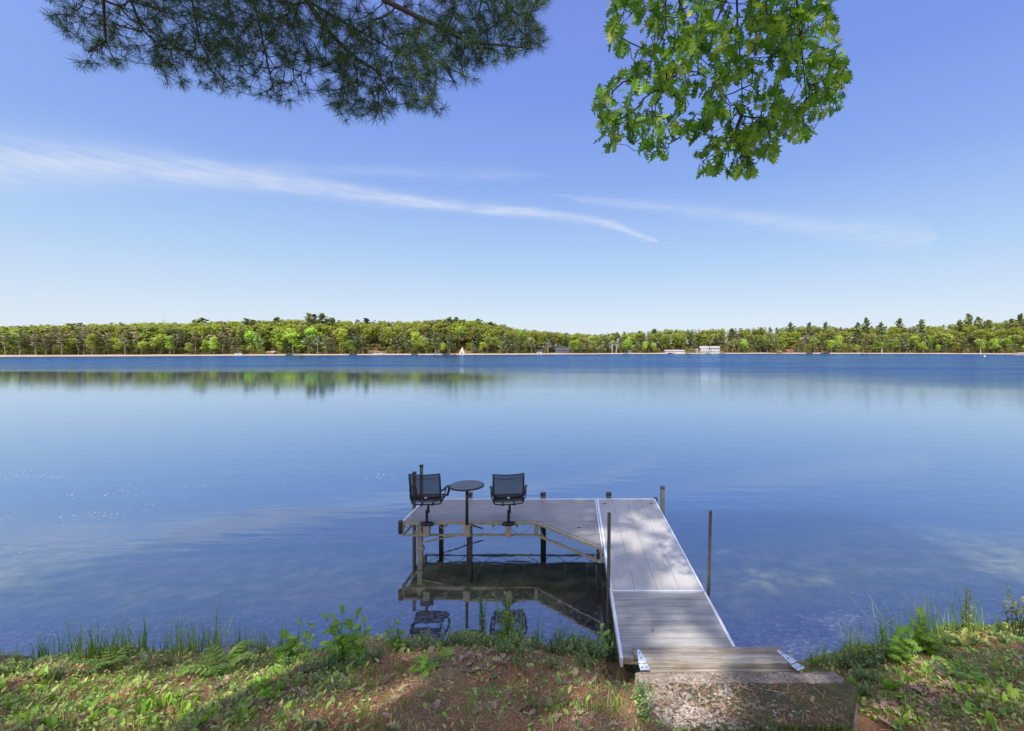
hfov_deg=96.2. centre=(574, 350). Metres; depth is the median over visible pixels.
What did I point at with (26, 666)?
shrub
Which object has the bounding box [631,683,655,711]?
shrub
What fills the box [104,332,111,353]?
pine tree
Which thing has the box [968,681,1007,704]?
grass tuft
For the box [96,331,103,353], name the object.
pine tree
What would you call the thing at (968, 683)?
grass tuft
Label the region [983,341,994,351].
leafy tree
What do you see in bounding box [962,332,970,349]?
pine tree
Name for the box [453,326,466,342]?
leafy tree
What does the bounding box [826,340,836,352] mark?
leafy tree
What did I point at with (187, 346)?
leafy tree
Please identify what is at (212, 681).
short grass
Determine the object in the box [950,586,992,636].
grass tuft
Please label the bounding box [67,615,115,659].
grass tuft
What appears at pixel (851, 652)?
shrub
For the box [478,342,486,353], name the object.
leafy tree
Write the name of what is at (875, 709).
broadleaf plant
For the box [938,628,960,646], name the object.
shrub
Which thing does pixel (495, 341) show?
leafy tree
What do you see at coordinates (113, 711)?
broadleaf plant
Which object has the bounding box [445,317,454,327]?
pine tree
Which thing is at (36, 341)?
pine tree
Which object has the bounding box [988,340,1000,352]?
leafy tree
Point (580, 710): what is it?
fallen leaf
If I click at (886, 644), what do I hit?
shrub
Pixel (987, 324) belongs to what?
pine tree
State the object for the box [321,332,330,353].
pine tree
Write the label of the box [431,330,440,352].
pine tree
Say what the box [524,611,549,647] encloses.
grass tuft
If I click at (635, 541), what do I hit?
dock
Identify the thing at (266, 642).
grass tuft
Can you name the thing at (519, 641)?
shrub
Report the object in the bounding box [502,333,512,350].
pine tree
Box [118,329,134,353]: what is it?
pine tree
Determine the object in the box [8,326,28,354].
pine tree
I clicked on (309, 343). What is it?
pine tree
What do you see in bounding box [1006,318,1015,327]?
pine tree
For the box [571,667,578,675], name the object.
fallen leaf
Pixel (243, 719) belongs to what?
grass tuft
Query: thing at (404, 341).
pine tree
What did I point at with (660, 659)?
timber step
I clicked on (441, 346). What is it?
leafy tree
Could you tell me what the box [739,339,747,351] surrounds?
leafy tree
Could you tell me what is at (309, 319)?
pine tree
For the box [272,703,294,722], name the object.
grass tuft
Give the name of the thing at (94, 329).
pine tree
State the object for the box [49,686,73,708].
grass tuft
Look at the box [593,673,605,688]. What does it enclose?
grass tuft
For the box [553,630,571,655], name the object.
shrub
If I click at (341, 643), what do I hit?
oak seedling
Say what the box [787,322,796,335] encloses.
pine tree
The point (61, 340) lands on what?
pine tree
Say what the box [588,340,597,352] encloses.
leafy tree
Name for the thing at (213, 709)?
broadleaf plant
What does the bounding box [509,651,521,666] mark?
shrub
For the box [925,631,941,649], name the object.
shrub
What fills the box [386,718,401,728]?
fallen leaf
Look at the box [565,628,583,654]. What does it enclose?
shrub
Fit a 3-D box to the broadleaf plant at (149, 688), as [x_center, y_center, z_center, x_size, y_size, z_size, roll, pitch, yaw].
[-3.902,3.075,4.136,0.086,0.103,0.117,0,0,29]
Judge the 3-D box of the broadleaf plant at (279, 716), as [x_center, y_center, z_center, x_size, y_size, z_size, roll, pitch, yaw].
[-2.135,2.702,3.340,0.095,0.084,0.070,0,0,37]
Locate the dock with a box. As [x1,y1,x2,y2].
[398,464,711,645]
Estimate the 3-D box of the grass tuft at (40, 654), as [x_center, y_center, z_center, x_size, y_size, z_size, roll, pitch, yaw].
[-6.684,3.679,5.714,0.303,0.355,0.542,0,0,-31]
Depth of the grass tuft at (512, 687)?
3.93 m
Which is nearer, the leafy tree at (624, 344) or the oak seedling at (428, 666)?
the oak seedling at (428, 666)
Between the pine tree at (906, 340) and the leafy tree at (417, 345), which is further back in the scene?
the pine tree at (906, 340)
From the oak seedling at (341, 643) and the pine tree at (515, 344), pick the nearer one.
the oak seedling at (341, 643)
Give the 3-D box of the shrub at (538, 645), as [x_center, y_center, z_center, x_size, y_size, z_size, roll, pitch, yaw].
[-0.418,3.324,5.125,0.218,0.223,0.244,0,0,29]
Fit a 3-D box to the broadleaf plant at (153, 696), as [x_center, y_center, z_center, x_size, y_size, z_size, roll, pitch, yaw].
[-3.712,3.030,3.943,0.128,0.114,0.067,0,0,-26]
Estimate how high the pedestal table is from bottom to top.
0.928 m
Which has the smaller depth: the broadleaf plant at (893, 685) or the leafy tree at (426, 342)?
the broadleaf plant at (893, 685)
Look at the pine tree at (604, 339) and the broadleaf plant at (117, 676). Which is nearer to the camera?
the broadleaf plant at (117, 676)
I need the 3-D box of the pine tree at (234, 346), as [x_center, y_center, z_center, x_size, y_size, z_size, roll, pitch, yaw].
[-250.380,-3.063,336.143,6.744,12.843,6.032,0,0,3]
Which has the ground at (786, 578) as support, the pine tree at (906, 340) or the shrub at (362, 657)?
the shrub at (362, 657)
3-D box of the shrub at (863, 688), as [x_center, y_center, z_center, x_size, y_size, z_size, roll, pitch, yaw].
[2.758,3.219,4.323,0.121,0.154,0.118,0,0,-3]
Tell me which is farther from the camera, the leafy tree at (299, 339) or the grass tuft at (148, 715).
the leafy tree at (299, 339)
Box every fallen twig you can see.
[294,680,357,700]
[461,663,490,671]
[557,676,593,686]
[921,698,948,707]
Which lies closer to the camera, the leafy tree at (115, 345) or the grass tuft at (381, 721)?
the grass tuft at (381, 721)
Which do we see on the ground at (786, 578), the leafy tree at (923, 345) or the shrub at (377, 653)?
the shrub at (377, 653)
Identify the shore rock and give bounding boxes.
[137,652,150,659]
[220,643,240,655]
[247,648,258,656]
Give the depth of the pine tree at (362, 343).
372.57 m
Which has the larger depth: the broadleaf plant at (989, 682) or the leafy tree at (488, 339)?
the leafy tree at (488, 339)
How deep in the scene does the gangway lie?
5.22 m
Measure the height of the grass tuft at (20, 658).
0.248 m
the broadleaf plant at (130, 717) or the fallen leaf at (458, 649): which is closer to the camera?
the broadleaf plant at (130, 717)
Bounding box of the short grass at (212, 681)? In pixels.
[0,621,1023,730]
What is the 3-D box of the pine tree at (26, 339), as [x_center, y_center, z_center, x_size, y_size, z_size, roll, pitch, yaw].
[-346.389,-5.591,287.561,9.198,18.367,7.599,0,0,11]
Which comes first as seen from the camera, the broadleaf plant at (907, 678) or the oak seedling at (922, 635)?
the broadleaf plant at (907, 678)
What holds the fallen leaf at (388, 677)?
on the ground at (786, 578)
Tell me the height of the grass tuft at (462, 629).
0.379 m
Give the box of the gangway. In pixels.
[610,592,735,666]
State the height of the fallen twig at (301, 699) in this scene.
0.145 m
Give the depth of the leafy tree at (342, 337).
373.65 m
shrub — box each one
[0,654,20,676]
[22,654,41,669]
[43,659,66,678]
[85,660,105,676]
[128,655,150,671]
[156,650,174,666]
[240,650,252,665]
[277,652,295,669]
[299,653,321,675]
[311,672,323,686]
[313,646,337,670]
[330,676,346,691]
[333,652,354,674]
[349,645,371,669]
[362,639,386,661]
[404,637,415,651]
[414,629,434,648]
[426,627,451,647]
[448,632,461,646]
[459,626,481,648]
[477,588,488,643]
[477,629,495,649]
[494,591,515,639]
[494,631,511,653]
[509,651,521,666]
[510,627,530,654]
[525,629,547,653]
[542,633,557,653]
[548,655,560,667]
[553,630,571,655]
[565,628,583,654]
[574,647,595,665]
[575,631,603,656]
[589,634,613,664]
[600,640,616,660]
[618,660,634,670]
[629,674,650,696]
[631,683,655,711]
[634,697,653,722]
[832,648,858,668]
[843,640,870,663]
[851,659,871,681]
[855,642,883,669]
[856,681,872,696]
[862,664,882,682]
[868,638,890,663]
[878,630,892,660]
[898,635,914,653]
[905,627,926,654]
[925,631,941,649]
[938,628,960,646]
[961,587,974,635]
[967,632,982,645]
[993,630,1015,643]
[1001,581,1023,636]
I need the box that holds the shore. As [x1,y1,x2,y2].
[0,338,1023,363]
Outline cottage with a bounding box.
[664,349,684,352]
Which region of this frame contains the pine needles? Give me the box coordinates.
[0,625,1023,730]
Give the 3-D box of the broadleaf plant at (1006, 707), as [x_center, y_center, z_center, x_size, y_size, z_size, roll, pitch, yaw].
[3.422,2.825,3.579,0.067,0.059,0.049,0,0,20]
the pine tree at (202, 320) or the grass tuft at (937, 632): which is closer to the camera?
the grass tuft at (937, 632)
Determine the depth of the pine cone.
3.63 m
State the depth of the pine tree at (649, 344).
493.95 m
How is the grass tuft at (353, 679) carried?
on the ground at (786, 578)
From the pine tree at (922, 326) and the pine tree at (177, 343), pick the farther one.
the pine tree at (922, 326)
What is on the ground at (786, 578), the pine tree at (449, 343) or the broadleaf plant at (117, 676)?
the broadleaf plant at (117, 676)
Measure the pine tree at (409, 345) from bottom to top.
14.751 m
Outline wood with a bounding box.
[0,319,1023,354]
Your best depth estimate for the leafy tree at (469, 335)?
424.69 m
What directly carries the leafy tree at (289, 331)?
on the shore
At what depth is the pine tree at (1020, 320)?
482.72 m
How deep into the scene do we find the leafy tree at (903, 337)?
510.47 m
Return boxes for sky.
[0,0,1023,349]
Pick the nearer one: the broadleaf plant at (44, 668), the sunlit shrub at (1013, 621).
the broadleaf plant at (44, 668)
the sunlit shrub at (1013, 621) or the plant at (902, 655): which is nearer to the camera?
the plant at (902, 655)
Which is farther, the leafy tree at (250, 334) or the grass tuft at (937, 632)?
the leafy tree at (250, 334)
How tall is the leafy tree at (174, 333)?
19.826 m
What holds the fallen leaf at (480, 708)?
on the ground at (786, 578)
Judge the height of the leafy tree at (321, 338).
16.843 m
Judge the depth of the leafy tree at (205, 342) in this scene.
327.48 m
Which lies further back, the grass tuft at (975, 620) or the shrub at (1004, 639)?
the grass tuft at (975, 620)
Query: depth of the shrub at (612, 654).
5.48 m
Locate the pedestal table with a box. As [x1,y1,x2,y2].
[449,480,483,536]
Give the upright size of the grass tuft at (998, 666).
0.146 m
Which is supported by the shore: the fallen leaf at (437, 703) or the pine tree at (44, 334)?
the pine tree at (44, 334)
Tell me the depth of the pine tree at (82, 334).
296.67 m
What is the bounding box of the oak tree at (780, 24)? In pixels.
[591,0,852,181]
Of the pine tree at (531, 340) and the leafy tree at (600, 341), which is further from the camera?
the leafy tree at (600, 341)
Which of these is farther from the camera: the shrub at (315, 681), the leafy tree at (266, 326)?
the leafy tree at (266, 326)
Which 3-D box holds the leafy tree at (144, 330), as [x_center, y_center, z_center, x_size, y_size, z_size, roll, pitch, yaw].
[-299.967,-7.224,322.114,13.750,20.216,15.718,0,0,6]
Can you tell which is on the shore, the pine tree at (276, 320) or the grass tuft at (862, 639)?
the pine tree at (276, 320)
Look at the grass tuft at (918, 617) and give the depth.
5.50 m
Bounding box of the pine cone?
[520,704,538,712]
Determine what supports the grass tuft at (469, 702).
on the ground at (786, 578)
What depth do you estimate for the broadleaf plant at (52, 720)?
3.38 m
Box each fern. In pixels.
[81,641,135,667]
[175,639,255,676]
[932,654,990,679]
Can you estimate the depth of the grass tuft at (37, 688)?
4.32 m
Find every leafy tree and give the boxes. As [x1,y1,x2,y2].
[0,333,19,345]
[2,339,18,354]
[63,338,76,354]
[84,334,99,354]
[106,337,122,353]
[136,326,158,349]
[136,341,147,353]
[140,325,165,350]
[147,337,160,353]
[153,334,167,353]
[159,327,186,352]
[162,327,187,351]
[163,335,176,353]
[184,342,191,353]
[200,340,209,353]
[208,336,220,353]
[243,330,254,345]
[246,345,254,352]
[249,335,262,350]
[261,324,275,340]
[268,329,283,352]
[275,342,283,348]
[281,332,302,353]
[282,328,295,351]
[294,333,304,352]
[296,344,304,352]
[302,327,319,349]
[314,332,324,349]
[333,328,349,351]
[339,342,346,350]
[343,340,355,350]
[376,327,392,347]
[408,332,422,350]
[413,340,421,351]
[421,337,430,347]
[437,342,444,349]
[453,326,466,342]
[464,331,475,343]
[478,334,489,349]
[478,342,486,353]
[484,336,493,347]
[491,337,501,348]
[517,330,525,349]
[522,341,529,352]
[568,340,577,349]
[576,337,585,347]
[584,338,589,346]
[587,335,595,344]
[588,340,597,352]
[596,338,605,347]
[605,335,615,350]
[621,341,630,352]
[625,337,633,347]
[642,341,647,352]
[710,334,718,343]
[727,339,738,350]
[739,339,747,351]
[753,334,762,350]
[754,339,764,352]
[774,337,786,349]
[808,336,819,346]
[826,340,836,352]
[834,335,843,346]
[840,343,846,352]
[872,341,882,349]
[886,339,899,352]
[895,333,911,348]
[909,335,920,347]
[918,341,927,349]
[926,335,940,349]
[933,332,949,351]
[940,334,954,348]
[952,342,961,349]
[975,339,985,348]
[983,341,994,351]
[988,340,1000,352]
[1001,335,1018,349]
[1008,334,1022,349]
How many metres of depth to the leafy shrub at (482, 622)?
5.41 m
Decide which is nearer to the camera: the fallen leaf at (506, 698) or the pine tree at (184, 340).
the fallen leaf at (506, 698)
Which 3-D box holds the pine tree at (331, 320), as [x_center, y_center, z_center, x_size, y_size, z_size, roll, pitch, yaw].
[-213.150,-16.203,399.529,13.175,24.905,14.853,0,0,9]
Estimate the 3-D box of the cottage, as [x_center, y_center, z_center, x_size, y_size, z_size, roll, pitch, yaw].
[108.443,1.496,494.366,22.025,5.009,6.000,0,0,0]
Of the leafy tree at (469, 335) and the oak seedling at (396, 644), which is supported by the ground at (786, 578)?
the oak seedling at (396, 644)
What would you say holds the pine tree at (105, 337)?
on the shore
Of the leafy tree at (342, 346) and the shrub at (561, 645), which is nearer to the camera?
the shrub at (561, 645)
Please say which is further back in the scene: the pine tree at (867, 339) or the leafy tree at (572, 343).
the pine tree at (867, 339)
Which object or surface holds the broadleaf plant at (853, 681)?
on the ground at (786, 578)
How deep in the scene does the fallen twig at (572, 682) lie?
4.07 m
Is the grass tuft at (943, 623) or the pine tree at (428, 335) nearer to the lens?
the grass tuft at (943, 623)
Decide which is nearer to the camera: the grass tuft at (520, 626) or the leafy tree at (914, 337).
the grass tuft at (520, 626)
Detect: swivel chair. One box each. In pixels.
[408,473,449,536]
[490,473,526,536]
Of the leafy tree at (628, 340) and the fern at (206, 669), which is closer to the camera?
the fern at (206, 669)
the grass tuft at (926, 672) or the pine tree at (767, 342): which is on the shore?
the pine tree at (767, 342)
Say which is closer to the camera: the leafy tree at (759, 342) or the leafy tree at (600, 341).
the leafy tree at (600, 341)
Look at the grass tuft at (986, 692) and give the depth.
3.85 m
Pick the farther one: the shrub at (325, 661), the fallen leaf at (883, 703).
the shrub at (325, 661)
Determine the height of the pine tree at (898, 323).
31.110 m
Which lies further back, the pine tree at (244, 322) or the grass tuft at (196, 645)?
the pine tree at (244, 322)
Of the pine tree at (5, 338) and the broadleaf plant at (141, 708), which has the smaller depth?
the broadleaf plant at (141, 708)
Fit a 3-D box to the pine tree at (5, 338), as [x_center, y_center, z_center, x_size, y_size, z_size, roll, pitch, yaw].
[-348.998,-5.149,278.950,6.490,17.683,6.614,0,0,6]
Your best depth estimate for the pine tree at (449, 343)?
397.13 m
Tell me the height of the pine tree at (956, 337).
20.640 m
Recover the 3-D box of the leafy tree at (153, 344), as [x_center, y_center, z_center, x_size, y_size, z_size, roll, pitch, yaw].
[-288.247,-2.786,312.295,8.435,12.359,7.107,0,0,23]
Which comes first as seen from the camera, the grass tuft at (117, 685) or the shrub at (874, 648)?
the grass tuft at (117, 685)
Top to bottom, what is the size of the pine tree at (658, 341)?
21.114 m
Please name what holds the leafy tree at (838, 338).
on the shore
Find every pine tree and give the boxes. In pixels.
[0,327,13,354]
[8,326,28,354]
[16,327,32,354]
[27,331,42,354]
[30,332,41,347]
[39,0,553,126]
[41,328,50,346]
[41,338,52,354]
[46,326,60,347]
[46,326,60,354]
[51,327,67,343]
[51,331,66,354]
[63,325,77,350]
[70,324,86,349]
[75,325,88,354]
[75,335,81,354]
[78,326,89,349]
[86,328,102,353]
[95,333,105,354]
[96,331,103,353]
[102,326,113,349]
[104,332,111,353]
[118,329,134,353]
[119,330,130,353]
[130,327,145,353]
[175,329,184,353]
[179,331,188,349]
[190,331,201,353]
[195,317,208,324]
[216,326,229,353]
[223,326,233,349]
[231,337,239,349]
[234,326,247,347]
[239,318,250,327]
[245,320,256,330]
[253,330,263,353]
[270,317,283,325]
[281,338,288,351]
[299,328,306,348]
[301,332,315,352]
[302,313,316,328]
[318,313,327,331]
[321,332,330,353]
[327,317,336,328]
[328,329,337,348]
[353,336,359,353]
[358,333,367,353]
[360,318,371,340]
[389,337,396,352]
[391,331,405,351]
[401,331,408,349]
[405,337,412,352]
[424,328,433,347]
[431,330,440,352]
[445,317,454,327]
[445,333,452,352]
[446,330,455,348]
[473,331,481,349]
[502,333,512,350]
[512,332,520,352]
[528,336,535,352]
[602,335,608,348]
[646,333,652,347]
[654,334,662,351]
[728,328,737,340]
[763,335,770,352]
[771,339,780,348]
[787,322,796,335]
[805,322,813,344]
[811,336,817,352]
[817,335,826,349]
[820,321,830,336]
[830,335,839,352]
[845,334,851,346]
[853,322,861,338]
[853,335,860,345]
[862,317,872,338]
[863,333,871,350]
[875,321,887,337]
[893,318,906,332]
[903,336,909,352]
[916,319,929,335]
[918,334,927,347]
[927,340,932,352]
[940,342,948,350]
[952,333,959,343]
[953,319,966,338]
[960,339,967,352]
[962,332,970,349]
[963,313,972,338]
[973,317,983,329]
[982,320,997,333]
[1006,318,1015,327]
[1016,313,1023,330]
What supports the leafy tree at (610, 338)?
on the shore
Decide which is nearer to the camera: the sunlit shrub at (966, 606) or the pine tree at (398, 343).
the sunlit shrub at (966, 606)
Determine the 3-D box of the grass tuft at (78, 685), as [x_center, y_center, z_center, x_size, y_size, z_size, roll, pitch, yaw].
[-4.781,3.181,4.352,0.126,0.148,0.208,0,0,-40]
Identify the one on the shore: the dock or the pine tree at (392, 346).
the pine tree at (392, 346)
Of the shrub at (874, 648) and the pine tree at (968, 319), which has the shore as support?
the pine tree at (968, 319)
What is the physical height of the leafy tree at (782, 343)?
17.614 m
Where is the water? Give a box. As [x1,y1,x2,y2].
[0,354,1023,649]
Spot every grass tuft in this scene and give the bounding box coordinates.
[6,642,25,663]
[23,680,45,698]
[25,692,43,709]
[26,626,53,659]
[39,637,62,658]
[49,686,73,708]
[53,611,111,656]
[55,704,77,729]
[66,676,83,688]
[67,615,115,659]
[71,609,132,658]
[97,610,151,655]
[100,620,130,657]
[108,674,131,690]
[116,688,141,707]
[132,658,147,672]
[137,704,152,723]
[141,631,157,652]
[151,626,183,652]
[152,619,209,654]
[155,607,210,654]
[166,697,186,715]
[178,602,229,653]
[202,610,235,652]
[216,620,252,653]
[224,706,251,729]
[230,705,256,723]
[232,629,263,650]
[246,670,265,691]
[254,628,274,650]
[272,626,291,646]
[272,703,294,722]
[304,692,322,710]
[339,669,361,688]
[366,672,381,688]
[380,715,390,728]
[385,716,405,730]
[390,657,404,672]
[394,695,408,706]
[447,615,475,646]
[448,615,459,645]
[456,694,476,713]
[476,600,539,644]
[478,596,527,644]
[499,678,521,697]
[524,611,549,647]
[544,688,564,714]
[546,620,568,644]
[551,618,578,645]
[585,692,600,712]
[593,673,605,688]
[601,604,614,649]
[603,688,618,715]
[612,691,625,711]
[805,628,831,666]
[809,642,822,667]
[824,712,852,730]
[830,635,858,661]
[837,608,876,659]
[845,619,882,654]
[856,599,927,647]
[867,593,907,641]
[873,669,883,689]
[877,709,890,727]
[901,588,937,636]
[902,587,948,639]
[902,697,932,721]
[913,663,932,679]
[913,664,935,681]
[928,574,996,634]
[930,604,956,634]
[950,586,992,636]
[958,673,976,692]
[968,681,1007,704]
[978,680,993,699]
[990,609,1007,628]
[991,657,1008,670]
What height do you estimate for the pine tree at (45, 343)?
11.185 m
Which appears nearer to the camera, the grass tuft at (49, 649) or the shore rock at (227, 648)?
the shore rock at (227, 648)
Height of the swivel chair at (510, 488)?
1.173 m
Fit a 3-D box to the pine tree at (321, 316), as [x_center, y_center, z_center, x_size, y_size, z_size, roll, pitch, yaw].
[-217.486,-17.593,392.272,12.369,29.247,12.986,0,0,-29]
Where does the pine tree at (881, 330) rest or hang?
on the shore
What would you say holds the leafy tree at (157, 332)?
on the shore
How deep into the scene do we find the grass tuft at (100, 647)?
5.23 m
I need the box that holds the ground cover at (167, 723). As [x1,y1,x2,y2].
[0,619,1023,730]
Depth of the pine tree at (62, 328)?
302.04 m
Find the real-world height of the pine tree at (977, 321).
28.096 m
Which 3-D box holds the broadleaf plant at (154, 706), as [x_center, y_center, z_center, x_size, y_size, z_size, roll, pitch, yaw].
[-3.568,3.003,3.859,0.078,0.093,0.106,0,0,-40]
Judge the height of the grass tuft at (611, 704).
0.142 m
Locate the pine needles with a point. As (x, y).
(488, 697)
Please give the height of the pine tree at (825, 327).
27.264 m
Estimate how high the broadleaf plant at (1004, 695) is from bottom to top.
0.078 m
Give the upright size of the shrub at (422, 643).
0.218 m
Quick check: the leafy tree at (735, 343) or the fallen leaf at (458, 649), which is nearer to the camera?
the fallen leaf at (458, 649)
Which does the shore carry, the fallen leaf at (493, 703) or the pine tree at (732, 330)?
the pine tree at (732, 330)
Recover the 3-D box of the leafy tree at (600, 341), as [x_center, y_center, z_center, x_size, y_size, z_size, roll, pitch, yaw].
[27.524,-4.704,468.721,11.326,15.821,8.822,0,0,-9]
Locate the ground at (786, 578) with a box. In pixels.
[0,504,1023,730]
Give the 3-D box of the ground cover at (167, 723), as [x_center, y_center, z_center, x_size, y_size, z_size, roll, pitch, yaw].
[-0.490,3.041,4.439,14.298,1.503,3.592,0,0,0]
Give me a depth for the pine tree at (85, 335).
305.10 m
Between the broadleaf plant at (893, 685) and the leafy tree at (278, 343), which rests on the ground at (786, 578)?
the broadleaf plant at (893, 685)
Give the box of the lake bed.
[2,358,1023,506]
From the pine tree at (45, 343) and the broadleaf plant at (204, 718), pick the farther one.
the pine tree at (45, 343)
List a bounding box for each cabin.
[266,350,276,353]
[555,347,568,352]
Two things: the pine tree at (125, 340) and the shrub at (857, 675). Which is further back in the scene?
the pine tree at (125, 340)
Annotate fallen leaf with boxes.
[211,682,224,689]
[223,674,230,682]
[254,698,266,709]
[291,663,302,673]
[299,685,307,696]
[383,674,390,682]
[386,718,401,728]
[433,698,441,709]
[456,646,462,654]
[472,704,483,713]
[490,700,498,708]
[492,655,502,661]
[503,691,511,702]
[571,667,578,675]
[574,707,584,714]
[876,715,890,724]
[880,699,889,708]
[911,684,921,691]
[923,697,934,707]
[946,680,955,688]
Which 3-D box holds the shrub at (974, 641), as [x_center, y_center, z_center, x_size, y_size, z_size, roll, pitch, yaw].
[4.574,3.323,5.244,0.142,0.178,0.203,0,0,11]
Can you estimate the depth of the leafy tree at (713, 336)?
535.93 m
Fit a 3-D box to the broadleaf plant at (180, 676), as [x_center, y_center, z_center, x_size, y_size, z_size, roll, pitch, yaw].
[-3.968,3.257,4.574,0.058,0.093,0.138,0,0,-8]
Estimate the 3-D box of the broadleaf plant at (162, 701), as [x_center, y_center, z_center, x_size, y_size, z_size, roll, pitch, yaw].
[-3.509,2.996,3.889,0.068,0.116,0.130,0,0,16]
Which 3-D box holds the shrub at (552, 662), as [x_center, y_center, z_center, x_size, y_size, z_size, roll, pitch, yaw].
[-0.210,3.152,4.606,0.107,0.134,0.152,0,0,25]
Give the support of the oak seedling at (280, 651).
on the ground at (786, 578)
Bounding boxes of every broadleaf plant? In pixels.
[16,710,33,725]
[20,684,31,690]
[35,664,47,677]
[46,713,58,728]
[78,696,98,711]
[90,708,98,723]
[108,708,119,718]
[114,673,121,684]
[125,715,132,723]
[133,697,151,714]
[134,719,145,727]
[135,693,155,702]
[137,680,152,694]
[148,698,158,709]
[151,715,159,724]
[154,691,171,708]
[172,698,178,706]
[178,665,185,677]
[182,699,194,713]
[193,710,211,727]
[206,707,216,714]
[242,703,253,714]
[251,689,262,700]
[258,672,266,685]
[263,675,272,688]
[263,690,276,698]
[273,667,279,675]
[274,700,292,713]
[276,713,289,722]
[850,676,856,685]
[869,703,880,712]
[882,679,898,690]
[887,706,901,712]
[894,691,906,698]
[899,672,914,682]
[903,713,909,724]
[941,683,953,689]
[953,682,968,692]
[965,700,978,712]
[977,678,987,686]
[984,678,999,686]
[986,710,996,727]
[1001,678,1007,687]
[1002,692,1011,704]
[1004,704,1014,712]
[1007,683,1023,699]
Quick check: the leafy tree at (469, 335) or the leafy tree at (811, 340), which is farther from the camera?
the leafy tree at (811, 340)
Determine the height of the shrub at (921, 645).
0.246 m
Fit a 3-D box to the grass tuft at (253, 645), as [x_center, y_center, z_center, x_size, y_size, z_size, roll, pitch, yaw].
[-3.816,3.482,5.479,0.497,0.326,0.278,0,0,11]
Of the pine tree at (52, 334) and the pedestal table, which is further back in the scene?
the pine tree at (52, 334)
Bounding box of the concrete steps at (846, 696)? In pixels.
[635,671,856,730]
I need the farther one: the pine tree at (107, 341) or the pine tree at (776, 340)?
the pine tree at (776, 340)
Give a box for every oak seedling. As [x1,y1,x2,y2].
[267,629,310,663]
[288,618,317,666]
[319,604,362,664]
[343,616,372,662]
[382,611,407,652]
[408,643,453,677]
[597,623,609,660]
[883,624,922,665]
[910,606,954,657]
[942,627,980,648]
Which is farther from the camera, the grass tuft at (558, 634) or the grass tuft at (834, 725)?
the grass tuft at (558, 634)
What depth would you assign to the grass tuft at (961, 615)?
5.53 m
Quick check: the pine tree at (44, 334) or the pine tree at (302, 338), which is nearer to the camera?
the pine tree at (44, 334)
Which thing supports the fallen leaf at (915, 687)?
on the ground at (786, 578)
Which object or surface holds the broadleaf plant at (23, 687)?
on the ground at (786, 578)
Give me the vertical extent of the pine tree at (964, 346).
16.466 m
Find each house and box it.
[699,345,708,351]
[709,345,719,352]
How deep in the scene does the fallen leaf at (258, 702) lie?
3.55 m
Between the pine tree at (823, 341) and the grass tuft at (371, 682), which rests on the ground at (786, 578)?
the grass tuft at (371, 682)
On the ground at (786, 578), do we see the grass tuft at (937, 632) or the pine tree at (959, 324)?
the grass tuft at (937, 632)
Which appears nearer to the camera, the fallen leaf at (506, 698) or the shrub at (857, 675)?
the fallen leaf at (506, 698)
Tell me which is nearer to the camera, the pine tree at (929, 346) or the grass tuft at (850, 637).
the grass tuft at (850, 637)
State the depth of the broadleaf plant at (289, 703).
3.50 m
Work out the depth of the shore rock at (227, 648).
5.30 m
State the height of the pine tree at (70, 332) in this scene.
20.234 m
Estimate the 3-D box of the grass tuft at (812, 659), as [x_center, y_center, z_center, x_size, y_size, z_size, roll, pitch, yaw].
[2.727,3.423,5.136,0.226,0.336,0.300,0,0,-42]
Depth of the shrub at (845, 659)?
5.00 m
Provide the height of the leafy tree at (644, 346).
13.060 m
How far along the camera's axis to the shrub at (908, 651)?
5.03 m
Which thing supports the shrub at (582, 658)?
on the ground at (786, 578)
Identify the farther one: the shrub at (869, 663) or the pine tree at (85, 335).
the pine tree at (85, 335)
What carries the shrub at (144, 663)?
on the ground at (786, 578)
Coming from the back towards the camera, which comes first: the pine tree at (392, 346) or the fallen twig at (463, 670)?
the pine tree at (392, 346)
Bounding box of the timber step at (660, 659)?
[632,646,803,672]
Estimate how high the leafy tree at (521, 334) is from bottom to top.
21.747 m
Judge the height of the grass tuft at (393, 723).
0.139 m
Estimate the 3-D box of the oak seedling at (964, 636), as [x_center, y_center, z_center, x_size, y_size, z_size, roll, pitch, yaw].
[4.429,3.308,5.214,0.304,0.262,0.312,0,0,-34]
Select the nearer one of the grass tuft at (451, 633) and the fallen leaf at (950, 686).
the fallen leaf at (950, 686)
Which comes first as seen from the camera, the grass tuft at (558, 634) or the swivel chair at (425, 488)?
the grass tuft at (558, 634)
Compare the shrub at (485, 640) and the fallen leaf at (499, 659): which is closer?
the fallen leaf at (499, 659)
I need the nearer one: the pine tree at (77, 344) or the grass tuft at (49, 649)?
the grass tuft at (49, 649)
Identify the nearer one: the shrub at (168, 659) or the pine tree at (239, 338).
the shrub at (168, 659)
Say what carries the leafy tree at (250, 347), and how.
on the shore
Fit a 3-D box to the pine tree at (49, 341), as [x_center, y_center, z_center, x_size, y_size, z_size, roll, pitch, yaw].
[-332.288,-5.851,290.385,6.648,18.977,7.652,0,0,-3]
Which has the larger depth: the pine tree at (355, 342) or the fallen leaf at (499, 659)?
the pine tree at (355, 342)
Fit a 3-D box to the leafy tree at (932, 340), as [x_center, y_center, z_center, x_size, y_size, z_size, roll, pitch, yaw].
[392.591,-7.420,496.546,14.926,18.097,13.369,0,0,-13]
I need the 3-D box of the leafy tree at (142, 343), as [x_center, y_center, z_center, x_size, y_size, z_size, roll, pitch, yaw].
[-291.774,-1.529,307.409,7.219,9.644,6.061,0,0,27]
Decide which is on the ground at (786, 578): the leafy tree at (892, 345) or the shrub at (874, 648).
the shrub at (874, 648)
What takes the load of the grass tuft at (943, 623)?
on the ground at (786, 578)

